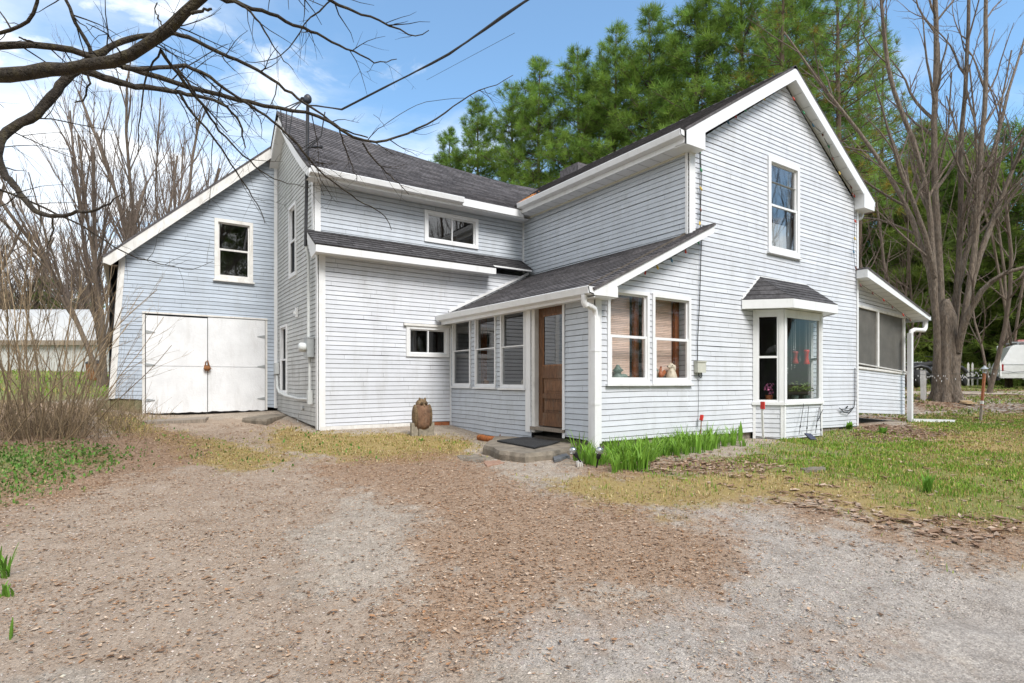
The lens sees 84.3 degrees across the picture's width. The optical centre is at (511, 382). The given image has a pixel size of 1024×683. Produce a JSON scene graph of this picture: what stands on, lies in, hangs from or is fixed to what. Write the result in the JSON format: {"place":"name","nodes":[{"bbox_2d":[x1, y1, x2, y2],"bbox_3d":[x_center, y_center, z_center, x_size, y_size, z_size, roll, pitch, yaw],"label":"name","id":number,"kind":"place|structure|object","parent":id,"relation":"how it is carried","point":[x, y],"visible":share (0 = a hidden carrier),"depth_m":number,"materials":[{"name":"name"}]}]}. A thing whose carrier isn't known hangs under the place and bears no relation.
{"place":"outdoors","nodes":[
{"label":"outdoors","id":0,"kind":"place"},
{"bbox_2d":[0,411,379,525],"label":"green grass","id":1,"kind":"structure","parent":0,"point":[24,455],"depth_m":7.60,"materials":[{"name":"green plant"}]},
{"bbox_2d":[0,369,927,396],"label":"green grass","id":2,"kind":"structure","parent":0,"point":[105,388],"depth_m":22.36,"materials":[{"name":"green plant"}]},
{"bbox_2d":[0,371,1023,682],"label":"ground","id":3,"kind":"structure","parent":0,"point":[982,641],"depth_m":3.66,"materials":[{"name":"beige gravel"}]},
{"bbox_2d":[0,581,13,597],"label":"sprout","id":4,"kind":"object","parent":3,"relation":"on","point":[5,590],"visible":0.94,"depth_m":3.36,"materials":[{"name":"green plant"}]},
{"bbox_2d":[0,543,25,578],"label":"sprout","id":5,"kind":"object","parent":3,"relation":"on","point":[4,568],"visible":0.91,"depth_m":3.66,"materials":[{"name":"green plant"}]},
{"bbox_2d":[0,218,63,410],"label":"shrub","id":6,"kind":"object","parent":3,"relation":"on","point":[42,335],"visible":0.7,"depth_m":10.03,"materials":[{"name":"plant"}]},
{"bbox_2d":[0,170,63,308],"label":"bare tree","id":7,"kind":"object","parent":3,"relation":"on","point":[12,236],"visible":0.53,"depth_m":40.46,"materials":[{"name":"brown plant"}]},
{"bbox_2d":[0,201,74,308],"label":"bare tree","id":8,"kind":"object","parent":3,"relation":"on","point":[33,303],"visible":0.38,"depth_m":45.15,"materials":[{"name":"brown plant"}]},
{"bbox_2d":[16,276,63,308],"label":"spruce tree","id":9,"kind":"object","parent":3,"relation":"on","point":[49,302],"visible":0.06,"depth_m":46.56,"materials":[{"name":"plant"}]},
{"bbox_2d":[0,309,108,371],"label":"white shed","id":10,"kind":"structure","parent":3,"relation":"on","point":[62,317],"depth_m":33.02,"materials":[{"name":"metal"}]},
{"bbox_2d":[1,218,115,308],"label":"bare tree","id":11,"kind":"object","parent":3,"relation":"on","point":[62,243],"visible":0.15,"depth_m":48.73,"materials":[{"name":"brown plant"}]},
{"bbox_2d":[4,212,148,308],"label":"bare tree","id":12,"kind":"object","parent":3,"relation":"on","point":[84,306],"visible":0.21,"depth_m":42.76,"materials":[{"name":"brown plant"}]},
{"bbox_2d":[0,218,154,442],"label":"shrub","id":13,"kind":"object","parent":3,"relation":"on","point":[26,408],"visible":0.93,"depth_m":8.52,"materials":[{"name":"plant"}]},
{"bbox_2d":[0,304,162,411],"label":"shrub","id":14,"kind":"object","parent":3,"relation":"on","point":[84,373],"visible":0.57,"depth_m":11.16,"materials":[{"name":"plant"}]},
{"bbox_2d":[0,203,169,441],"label":"shrub","id":15,"kind":"object","parent":3,"relation":"on","point":[65,375],"visible":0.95,"depth_m":8.24,"materials":[{"name":"plant"}]},
{"bbox_2d":[0,376,182,456],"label":"dry stalks","id":16,"kind":"object","parent":3,"relation":"on","point":[80,435],"visible":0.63,"depth_m":9.04,"materials":[{"name":"plant"}]},
{"bbox_2d":[0,261,193,441],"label":"shrub","id":17,"kind":"object","parent":3,"relation":"on","point":[60,385],"visible":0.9,"depth_m":8.83,"materials":[{"name":"plant"}]},
{"bbox_2d":[38,403,177,418],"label":"dry stalks","id":18,"kind":"object","parent":3,"relation":"on","point":[134,411],"visible":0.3,"depth_m":11.30,"materials":[{"name":"plant"}]},
{"bbox_2d":[0,70,220,386],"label":"bare tree","id":19,"kind":"object","parent":3,"relation":"on","point":[94,224],"visible":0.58,"depth_m":20.38,"materials":[{"name":"grey plant"}]},
{"bbox_2d":[42,7,248,253],"bbox_3d":[-18.600,-8.728,28.913,8.423,17.234,7.925,0,0,14],"label":"bare tree","id":20,"kind":"object","parent":3,"relation":"on","point":[103,153],"visible":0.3,"depth_m":27.76,"materials":[{"name":"grey plant"}]},
{"bbox_2d":[142,417,208,423],"bbox_3d":[-6.544,0.790,11.257,0.735,0.128,1.542,0,0,29],"label":"wooden plank","id":21,"kind":"object","parent":3,"relation":"on","point":[188,420],"visible":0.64,"depth_m":11.05,"materials":[{"name":"beige wood"}]},
{"bbox_2d":[0,0,512,294],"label":"maple tree","id":22,"kind":"object","parent":3,"relation":"on","point":[91,62],"visible":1,"depth_m":5.71,"materials":[{"name":"brown plant"}]},
{"bbox_2d":[242,414,286,425],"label":"concrete slab","id":23,"kind":"structure","parent":3,"relation":"on","point":[267,419],"depth_m":11.47,"materials":[{"name":"grey concrete"}]},
{"bbox_2d":[410,397,433,435],"bbox_3d":[-1.672,0.648,10.498,0.460,0.737,0.285,0,0,-34],"label":"garden statue","id":24,"kind":"object","parent":3,"relation":"on","point":[422,423],"visible":1,"depth_m":10.39,"materials":[{"name":"stone"}]},
{"bbox_2d":[428,124,468,171],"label":"pine tree","id":25,"kind":"object","parent":3,"relation":"on","point":[443,158],"visible":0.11,"depth_m":49.21,"materials":[{"name":"green plant"}]},
{"bbox_2d":[449,95,499,178],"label":"pine tree","id":26,"kind":"object","parent":3,"relation":"on","point":[480,125],"visible":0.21,"depth_m":46.21,"materials":[{"name":"green plant"}]},
{"bbox_2d":[457,454,493,462],"bbox_3d":[-0.525,1.094,7.936,0.480,0.070,0.876,0,0,-24],"label":"paving stone","id":27,"kind":"object","parent":3,"relation":"on","point":[476,457],"visible":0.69,"depth_m":7.92,"materials":[{"name":"stone"}]},
{"bbox_2d":[471,79,545,183],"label":"pine tree","id":28,"kind":"object","parent":3,"relation":"on","point":[508,113],"visible":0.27,"depth_m":44.42,"materials":[{"name":"green plant"}]},
{"bbox_2d":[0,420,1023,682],"bbox_3d":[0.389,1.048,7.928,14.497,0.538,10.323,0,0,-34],"label":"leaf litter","id":29,"kind":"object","parent":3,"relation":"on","point":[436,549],"visible":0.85,"depth_m":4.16,"materials":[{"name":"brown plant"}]},
{"bbox_2d":[97,65,954,451],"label":"house","id":30,"kind":"structure","parent":3,"relation":"on","point":[447,291],"depth_m":11.48,"materials":[{"name":"paint"}]},
{"bbox_2d":[146,315,206,412],"bbox_3d":[-7.280,-0.378,12.309,1.150,2.093,0.050,0,0,-34],"label":"barn door","id":31,"kind":"structure","parent":30,"relation":"in","point":[187,382],"depth_m":12.29,"materials":[{"name":"white paint"}]},
{"bbox_2d":[213,218,254,283],"bbox_3d":[-6.362,-2.992,12.951,0.860,1.415,0.115,0,0,-34],"label":"window","id":32,"kind":"structure","parent":30,"relation":"in","point":[233,240],"depth_m":12.96,"materials":[{"name":"white paint"}]},
{"bbox_2d":[208,317,264,411],"bbox_3d":[-6.301,-0.393,12.972,1.185,2.115,0.048,0,0,-34],"label":"barn door","id":33,"kind":"structure","parent":30,"relation":"in","point":[236,347],"depth_m":12.96,"materials":[{"name":"white paint"}]},
{"bbox_2d":[280,324,288,394],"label":"window","id":34,"kind":"structure","parent":30,"relation":"in","point":[283,328],"depth_m":13.02,"materials":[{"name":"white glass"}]},
{"bbox_2d":[288,201,296,278],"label":"window","id":35,"kind":"structure","parent":30,"relation":"in","point":[292,231],"depth_m":12.33,"materials":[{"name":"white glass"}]},
{"bbox_2d":[274,94,324,403],"bbox_3d":[-4.784,-2.493,11.778,0.740,5.825,3.705,0,0,-34],"label":"electric meter","id":36,"kind":"object","parent":30,"relation":"attached to","point":[306,347],"visible":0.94,"depth_m":10.77,"materials":[{"name":"grey metal"}]},
{"bbox_2d":[405,325,448,357],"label":"window","id":37,"kind":"structure","parent":30,"relation":"in","point":[421,341],"depth_m":11.83,"materials":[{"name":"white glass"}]},
{"bbox_2d":[424,209,478,249],"bbox_3d":[-1.335,-3.360,12.504,1.330,0.680,0.085,0,0,-34],"label":"window","id":38,"kind":"structure","parent":30,"relation":"in","point":[439,227],"depth_m":12.49,"materials":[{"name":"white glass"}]},
{"bbox_2d":[450,321,472,387],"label":"window","id":39,"kind":"structure","parent":30,"relation":"in","point":[454,385],"depth_m":11.93,"materials":[{"name":"white wood"}]},
{"bbox_2d":[472,316,497,388],"bbox_3d":[-0.508,-0.623,10.923,0.110,1.495,0.830,0,0,-34],"label":"window","id":40,"kind":"structure","parent":30,"relation":"in","point":[476,322],"depth_m":11.19,"materials":[{"name":"white wood"}]},
{"bbox_2d":[498,311,525,389],"bbox_3d":[0.018,-0.618,10.144,0.110,1.505,0.850,0,0,-34],"label":"window","id":41,"kind":"structure","parent":30,"relation":"in","point":[503,386],"depth_m":10.42,"materials":[{"name":"white wood"}]},
{"bbox_2d":[539,305,561,426],"bbox_3d":[0.699,-0.280,9.325,0.040,2.020,0.810,0,0,-34],"label":"door","id":42,"kind":"structure","parent":30,"relation":"in","point":[550,318],"depth_m":9.40,"materials":[{"name":"brown wood"}]},
{"bbox_2d":[605,289,652,385],"bbox_3d":[1.802,-0.685,8.755,0.970,1.480,0.110,0,0,-34],"label":"window","id":43,"kind":"structure","parent":30,"relation":"in","point":[611,381],"depth_m":8.82,"materials":[{"name":"white wood"}]},
{"bbox_2d":[650,293,693,385],"bbox_3d":[2.626,-0.685,9.312,1.000,1.480,0.110,0,0,-34],"label":"window","id":44,"kind":"structure","parent":30,"relation":"in","point":[656,381],"depth_m":9.33,"materials":[{"name":"white wood"}]},
{"bbox_2d":[694,153,706,410],"bbox_3d":[3.210,-1.627,9.645,0.240,4.754,0.088,0,0,-34],"label":"utility box","id":45,"kind":"object","parent":30,"relation":"attached to","point":[699,366],"visible":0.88,"depth_m":9.65,"materials":[{"name":"beige plastic"}]},
{"bbox_2d":[767,156,801,259],"bbox_3d":[5.354,-3.408,11.152,1.160,1.865,0.115,0,0,-34],"label":"window","id":46,"kind":"structure","parent":30,"relation":"in","point":[795,254],"depth_m":11.21,"materials":[{"name":"white wood"}]},
{"bbox_2d":[741,276,837,438],"bbox_3d":[5.511,-0.479,10.901,2.764,3.063,0.716,0,0,-34],"label":"bay window","id":47,"kind":"structure","parent":30,"relation":"in","point":[782,416],"depth_m":10.55,"materials":[{"name":"paint"}]},
{"bbox_2d":[786,85,853,195],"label":"string lights","id":48,"kind":"object","parent":30,"relation":"hanging from","point":[813,125],"visible":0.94,"depth_m":11.77},
{"bbox_2d":[483,436,576,462],"bbox_3d":[0.057,1.033,8.755,1.504,0.198,2.362,0,0,-34],"label":"concrete step","id":49,"kind":"object","parent":3,"relation":"on","point":[495,449],"visible":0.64,"depth_m":7.88,"materials":[{"name":"grey concrete"}]},
{"bbox_2d":[497,437,560,448],"bbox_3d":[0.271,0.921,8.718,0.829,0.041,1.377,0,0,-34],"label":"door mat","id":50,"kind":"object","parent":49,"relation":"on","point":[531,442],"depth_m":8.62,"materials":[{"name":"rubber"}]},
{"bbox_2d":[491,54,575,187],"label":"pine tree","id":51,"kind":"object","parent":3,"relation":"on","point":[530,109],"visible":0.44,"depth_m":41.74,"materials":[{"name":"green plant"}]},
{"bbox_2d":[522,41,621,188],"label":"pine tree","id":52,"kind":"object","parent":3,"relation":"on","point":[576,82],"visible":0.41,"depth_m":40.30,"materials":[{"name":"green plant"}]},
{"bbox_2d":[562,430,594,460],"bbox_3d":[0.921,0.845,7.607,0.494,0.419,0.502,0,0,-32],"label":"lily clump","id":53,"kind":"object","parent":3,"relation":"on","point":[578,451],"visible":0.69,"depth_m":7.51,"materials":[{"name":"green plant"}]},
{"bbox_2d":[580,443,603,466],"bbox_3d":[0.990,0.899,7.140,0.343,0.316,0.379,0,0,13],"label":"lily clump","id":54,"kind":"object","parent":3,"relation":"on","point":[592,459],"visible":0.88,"depth_m":7.11,"materials":[{"name":"green plant"}]},
{"bbox_2d":[559,60,628,172],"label":"pine tree","id":55,"kind":"object","parent":3,"relation":"on","point":[599,138],"visible":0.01,"depth_m":51.27,"materials":[{"name":"green plant"}]},
{"bbox_2d":[547,17,655,182],"bbox_3d":[7.143,-12.729,40.655,10.355,25.651,10.241,0,0,44],"label":"pine tree","id":56,"kind":"object","parent":3,"relation":"on","point":[612,52],"visible":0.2,"depth_m":39.11,"materials":[{"name":"green plant"}]},
{"bbox_2d":[592,447,617,465],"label":"lily clump","id":57,"kind":"object","parent":3,"relation":"on","point":[603,460],"visible":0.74,"depth_m":7.14,"materials":[{"name":"green plant"}]},
{"bbox_2d":[607,449,628,473],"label":"lily clump","id":58,"kind":"object","parent":3,"relation":"on","point":[617,468],"visible":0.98,"depth_m":6.64,"materials":[{"name":"green plant"}]},
{"bbox_2d":[607,447,639,470],"bbox_3d":[1.336,0.906,6.827,0.453,0.312,0.526,0,0,11],"label":"lily clump","id":59,"kind":"object","parent":3,"relation":"on","point":[626,464],"visible":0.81,"depth_m":6.77,"materials":[{"name":"green plant"}]},
{"bbox_2d":[622,437,652,460],"bbox_3d":[1.630,0.868,7.327,0.490,0.383,0.444,0,0,5],"label":"lily clump","id":60,"kind":"object","parent":3,"relation":"on","point":[632,449],"visible":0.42,"depth_m":7.29,"materials":[{"name":"green plant"}]},
{"bbox_2d":[626,443,653,470],"bbox_3d":[1.520,0.886,6.829,0.508,0.366,0.510,0,0,4],"label":"lily clump","id":61,"kind":"object","parent":3,"relation":"on","point":[638,457],"visible":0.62,"depth_m":6.74,"materials":[{"name":"green plant"}]},
{"bbox_2d":[624,441,656,471],"bbox_3d":[1.536,0.868,6.755,0.461,0.384,0.468,0,0,-8],"label":"lily clump","id":62,"kind":"object","parent":3,"relation":"on","point":[643,459],"visible":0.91,"depth_m":6.69,"materials":[{"name":"green plant"}]},
{"bbox_2d":[594,0,692,157],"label":"pine tree","id":63,"kind":"object","parent":3,"relation":"on","point":[650,12],"visible":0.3,"depth_m":37.59,"materials":[{"name":"green plant"}]},
{"bbox_2d":[644,437,666,461],"bbox_3d":[1.862,0.896,7.600,0.507,0.324,0.508,0,0,-31],"label":"lily clump","id":64,"kind":"object","parent":3,"relation":"on","point":[654,456],"visible":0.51,"depth_m":7.54,"materials":[{"name":"green plant"}]},
{"bbox_2d":[632,27,707,136],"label":"pine tree","id":65,"kind":"object","parent":3,"relation":"on","point":[667,34],"depth_m":49.84,"materials":[{"name":"green plant"}]},
{"bbox_2d":[665,434,687,456],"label":"lily clump","id":66,"kind":"object","parent":3,"relation":"on","point":[676,449],"visible":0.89,"depth_m":8.03,"materials":[{"name":"green plant"}]},
{"bbox_2d":[643,0,747,133],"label":"pine tree","id":67,"kind":"object","parent":3,"relation":"on","point":[698,47],"visible":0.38,"depth_m":35.07,"materials":[{"name":"green plant"}]},
{"bbox_2d":[679,428,711,453],"bbox_3d":[2.746,0.836,8.467,0.554,0.438,0.556,0,0,20],"label":"lily clump","id":68,"kind":"object","parent":3,"relation":"on","point":[695,446],"visible":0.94,"depth_m":8.39,"materials":[{"name":"green plant"}]},
{"bbox_2d":[414,398,1023,572],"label":"green grass","id":69,"kind":"structure","parent":3,"relation":"on","point":[897,445],"depth_m":7.71,"materials":[{"name":"green plant"}]},
{"bbox_2d":[680,0,816,109],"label":"pine tree","id":70,"kind":"object","parent":3,"relation":"on","point":[730,10],"visible":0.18,"depth_m":33.76,"materials":[{"name":"green plant"}]},
{"bbox_2d":[760,402,764,437],"bbox_3d":[4.399,0.658,9.912,0.057,0.640,0.070,0,0,-34],"label":"marker stake","id":71,"kind":"object","parent":3,"relation":"on","point":[762,405],"visible":1,"depth_m":9.91,"materials":[{"name":"white paint"}]},
{"bbox_2d":[723,0,862,143],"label":"pine tree","id":72,"kind":"object","parent":3,"relation":"on","point":[768,26],"visible":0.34,"depth_m":30.60,"materials":[{"name":"green plant"}]},
{"bbox_2d":[571,421,1023,547],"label":"fallen leaves","id":73,"kind":"object","parent":3,"relation":"on","point":[948,531],"visible":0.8,"depth_m":5.79,"materials":[{"name":"brown plant"}]},
{"bbox_2d":[754,0,895,186],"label":"pine tree","id":74,"kind":"object","parent":3,"relation":"on","point":[807,4],"visible":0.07,"depth_m":35.12,"materials":[{"name":"green plant"}]},
{"bbox_2d":[789,0,904,244],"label":"pine tree","id":75,"kind":"object","parent":3,"relation":"on","point":[837,55],"visible":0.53,"depth_m":29.13,"materials":[{"name":"green plant"}]},
{"bbox_2d":[818,0,920,260],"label":"pine tree","id":76,"kind":"object","parent":3,"relation":"on","point":[877,75],"visible":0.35,"depth_m":32.56,"materials":[{"name":"green plant"}]},
{"bbox_2d":[859,217,898,287],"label":"bare tree","id":77,"kind":"object","parent":3,"relation":"on","point":[860,254],"visible":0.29,"depth_m":23.30,"materials":[{"name":"brown plant"}]},
{"bbox_2d":[745,0,1023,402],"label":"maple tree","id":78,"kind":"object","parent":3,"relation":"on","point":[949,334],"visible":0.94,"depth_m":19.79,"materials":[{"name":"brown plant"}]},
{"bbox_2d":[867,173,930,388],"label":"bare tree","id":79,"kind":"object","parent":3,"relation":"on","point":[879,225],"visible":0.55,"depth_m":25.74,"materials":[{"name":"brown plant"}]},
{"bbox_2d":[853,27,946,240],"bbox_3d":[26.287,-12.476,40.456,6.921,25.641,7.387,0,0,11],"label":"pine tree","id":80,"kind":"object","parent":3,"relation":"on","point":[898,84],"visible":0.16,"depth_m":39.73,"materials":[{"name":"green plant"}]},
{"bbox_2d":[862,182,949,360],"bbox_3d":[25.901,-6.603,39.669,10.514,16.387,10.060,0,0,11],"label":"spruce tree","id":81,"kind":"object","parent":3,"relation":"on","point":[864,230],"visible":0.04,"depth_m":39.03,"materials":[{"name":"plant"}]},
{"bbox_2d":[861,122,969,364],"bbox_3d":[24.219,-7.973,35.047,7.013,16.465,4.085,0,0,36],"label":"bare tree","id":82,"kind":"object","parent":3,"relation":"on","point":[907,268],"visible":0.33,"depth_m":34.38,"materials":[{"name":"brown plant"}]},
{"bbox_2d":[920,370,926,400],"bbox_3d":[14.709,0.274,20.233,0.161,1.389,0.156,0,0,-34],"label":"white post","id":83,"kind":"object","parent":3,"relation":"on","point":[923,390],"visible":0.82,"depth_m":20.19,"materials":[{"name":"paint"}]},
{"bbox_2d":[862,154,993,384],"bbox_3d":[25.849,-6.335,37.038,8.829,17.535,9.786,0,0,-34],"label":"spruce tree","id":84,"kind":"object","parent":3,"relation":"on","point":[921,353],"visible":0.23,"depth_m":35.83,"materials":[{"name":"plant"}]},
{"bbox_2d":[921,472,935,492],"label":"dock plant","id":85,"kind":"object","parent":3,"relation":"on","point":[927,483],"visible":0.93,"depth_m":5.84,"materials":[{"name":"green plant"}]},
{"bbox_2d":[905,356,967,387],"bbox_3d":[21.329,-0.547,28.922,3.050,1.621,1.816,0,0,0],"label":"quad bike","id":86,"kind":"object","parent":3,"relation":"on","point":[926,367],"visible":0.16,"depth_m":28.31,"materials":[{"name":"metal"}]},
{"bbox_2d":[859,384,1023,425],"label":"green grass","id":87,"kind":"structure","parent":3,"relation":"on","point":[979,399],"depth_m":19.40,"materials":[{"name":"green plant"}]},
{"bbox_2d":[859,388,1023,425],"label":"fallen leaves","id":88,"kind":"object","parent":3,"relation":"on","point":[974,405],"visible":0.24,"depth_m":18.60,"materials":[{"name":"brown plant"}]},
{"bbox_2d":[897,115,990,346],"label":"spruce tree","id":89,"kind":"object","parent":3,"relation":"on","point":[939,133],"visible":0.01,"depth_m":45.37,"materials":[{"name":"green wood"}]},
{"bbox_2d":[875,137,1015,384],"bbox_3d":[29.861,-7.599,39.410,11.676,19.018,12.203,0,0,-7],"label":"spruce tree","id":90,"kind":"object","parent":3,"relation":"on","point":[950,186],"visible":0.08,"depth_m":37.77,"materials":[{"name":"plant"}]},
{"bbox_2d":[917,361,990,385],"bbox_3d":[26.099,-0.524,33.525,5.527,1.462,0.073,0,0,0],"label":"picket fence","id":91,"kind":"object","parent":3,"relation":"on","point":[973,368],"visible":0.27,"depth_m":33.49,"materials":[{"name":"white paint"}]},
{"bbox_2d":[900,45,1010,326],"bbox_3d":[26.408,-9.192,33.151,7.232,19.066,5.101,0,0,-34],"label":"bare tree","id":92,"kind":"object","parent":3,"relation":"on","point":[941,162],"visible":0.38,"depth_m":32.19,"materials":[{"name":"grey plant"}]},
{"bbox_2d":[905,147,1023,386],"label":"spruce tree","id":93,"kind":"object","parent":3,"relation":"on","point":[988,294],"visible":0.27,"depth_m":34.99,"materials":[{"name":"plant"}]},
{"bbox_2d":[905,391,1023,393],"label":"lane","id":94,"kind":"structure","parent":3,"relation":"on","point":[965,392],"depth_m":23.97,"materials":[{"name":"grey asphalt"}]},
{"bbox_2d":[914,50,1023,387],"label":"bare tree","id":95,"kind":"object","parent":3,"relation":"on","point":[1008,382],"visible":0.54,"depth_m":30.35,"materials":[{"name":"brown plant"}]},
{"bbox_2d":[928,114,1023,384],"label":"spruce tree","id":96,"kind":"object","parent":3,"relation":"on","point":[1017,210],"visible":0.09,"depth_m":36.83,"materials":[{"name":"green wood"}]},
{"bbox_2d":[941,127,1022,326],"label":"spruce tree","id":97,"kind":"object","parent":3,"relation":"on","point":[969,144],"depth_m":46.55,"materials":[{"name":"green plant"}]},
{"bbox_2d":[944,164,1023,392],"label":"bare tree","id":98,"kind":"object","parent":3,"relation":"on","point":[991,379],"visible":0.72,"depth_m":23.71,"materials":[{"name":"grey plant"}]},
{"bbox_2d":[979,365,988,419],"bbox_3d":[13.284,0.413,15.925,0.257,1.776,0.196,0,0,-34],"label":"lantern stake","id":99,"kind":"object","parent":3,"relation":"on","point":[982,392],"visible":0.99,"depth_m":15.91,"materials":[{"name":"brown wood"}]},
{"bbox_2d":[962,196,1023,386],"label":"spruce tree","id":100,"kind":"object","parent":3,"relation":"on","point":[1019,255],"visible":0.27,"depth_m":33.57,"materials":[{"name":"plant"}]},
{"bbox_2d":[991,341,1023,379],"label":"van","id":101,"kind":"object","parent":3,"relation":"on","point":[1012,359],"visible":0.76,"depth_m":28.68,"materials":[{"name":"metal"}]},
{"bbox_3d":[15.587,-2.902,-8.777,0.336,9.500,0.336,0,0,-34],"label":"utility pole","id":102,"kind":"object","parent":3,"relation":"on","visible":0},
{"bbox_2d":[311,0,528,109],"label":"service cable","id":103,"kind":"object","parent":102,"relation":"attached to","point":[499,18],"visible":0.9,"depth_m":7.60,"materials":[{"name":"black rubber"}]},
{"bbox_2d":[0,410,1023,544],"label":"dry grass","id":104,"kind":"structure","parent":0,"point":[1008,430],"depth_m":8.21,"materials":[{"name":"plant"}]},
{"bbox_2d":[0,0,1023,307],"label":"sky","id":105,"kind":"structure","parent":0,"point":[544,28],"materials":[{"name":"blue"}]},
{"bbox_2d":[666,363,676,377],"bbox_3d":[2.693,-0.177,9.528,0.208,0.292,0.185,0,0,-2],"label":"dog figurine","id":106,"kind":"object","parent":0,"point":[671,372],"visible":0.83,"depth_m":9.47,"materials":[{"name":"beige ceramic"}]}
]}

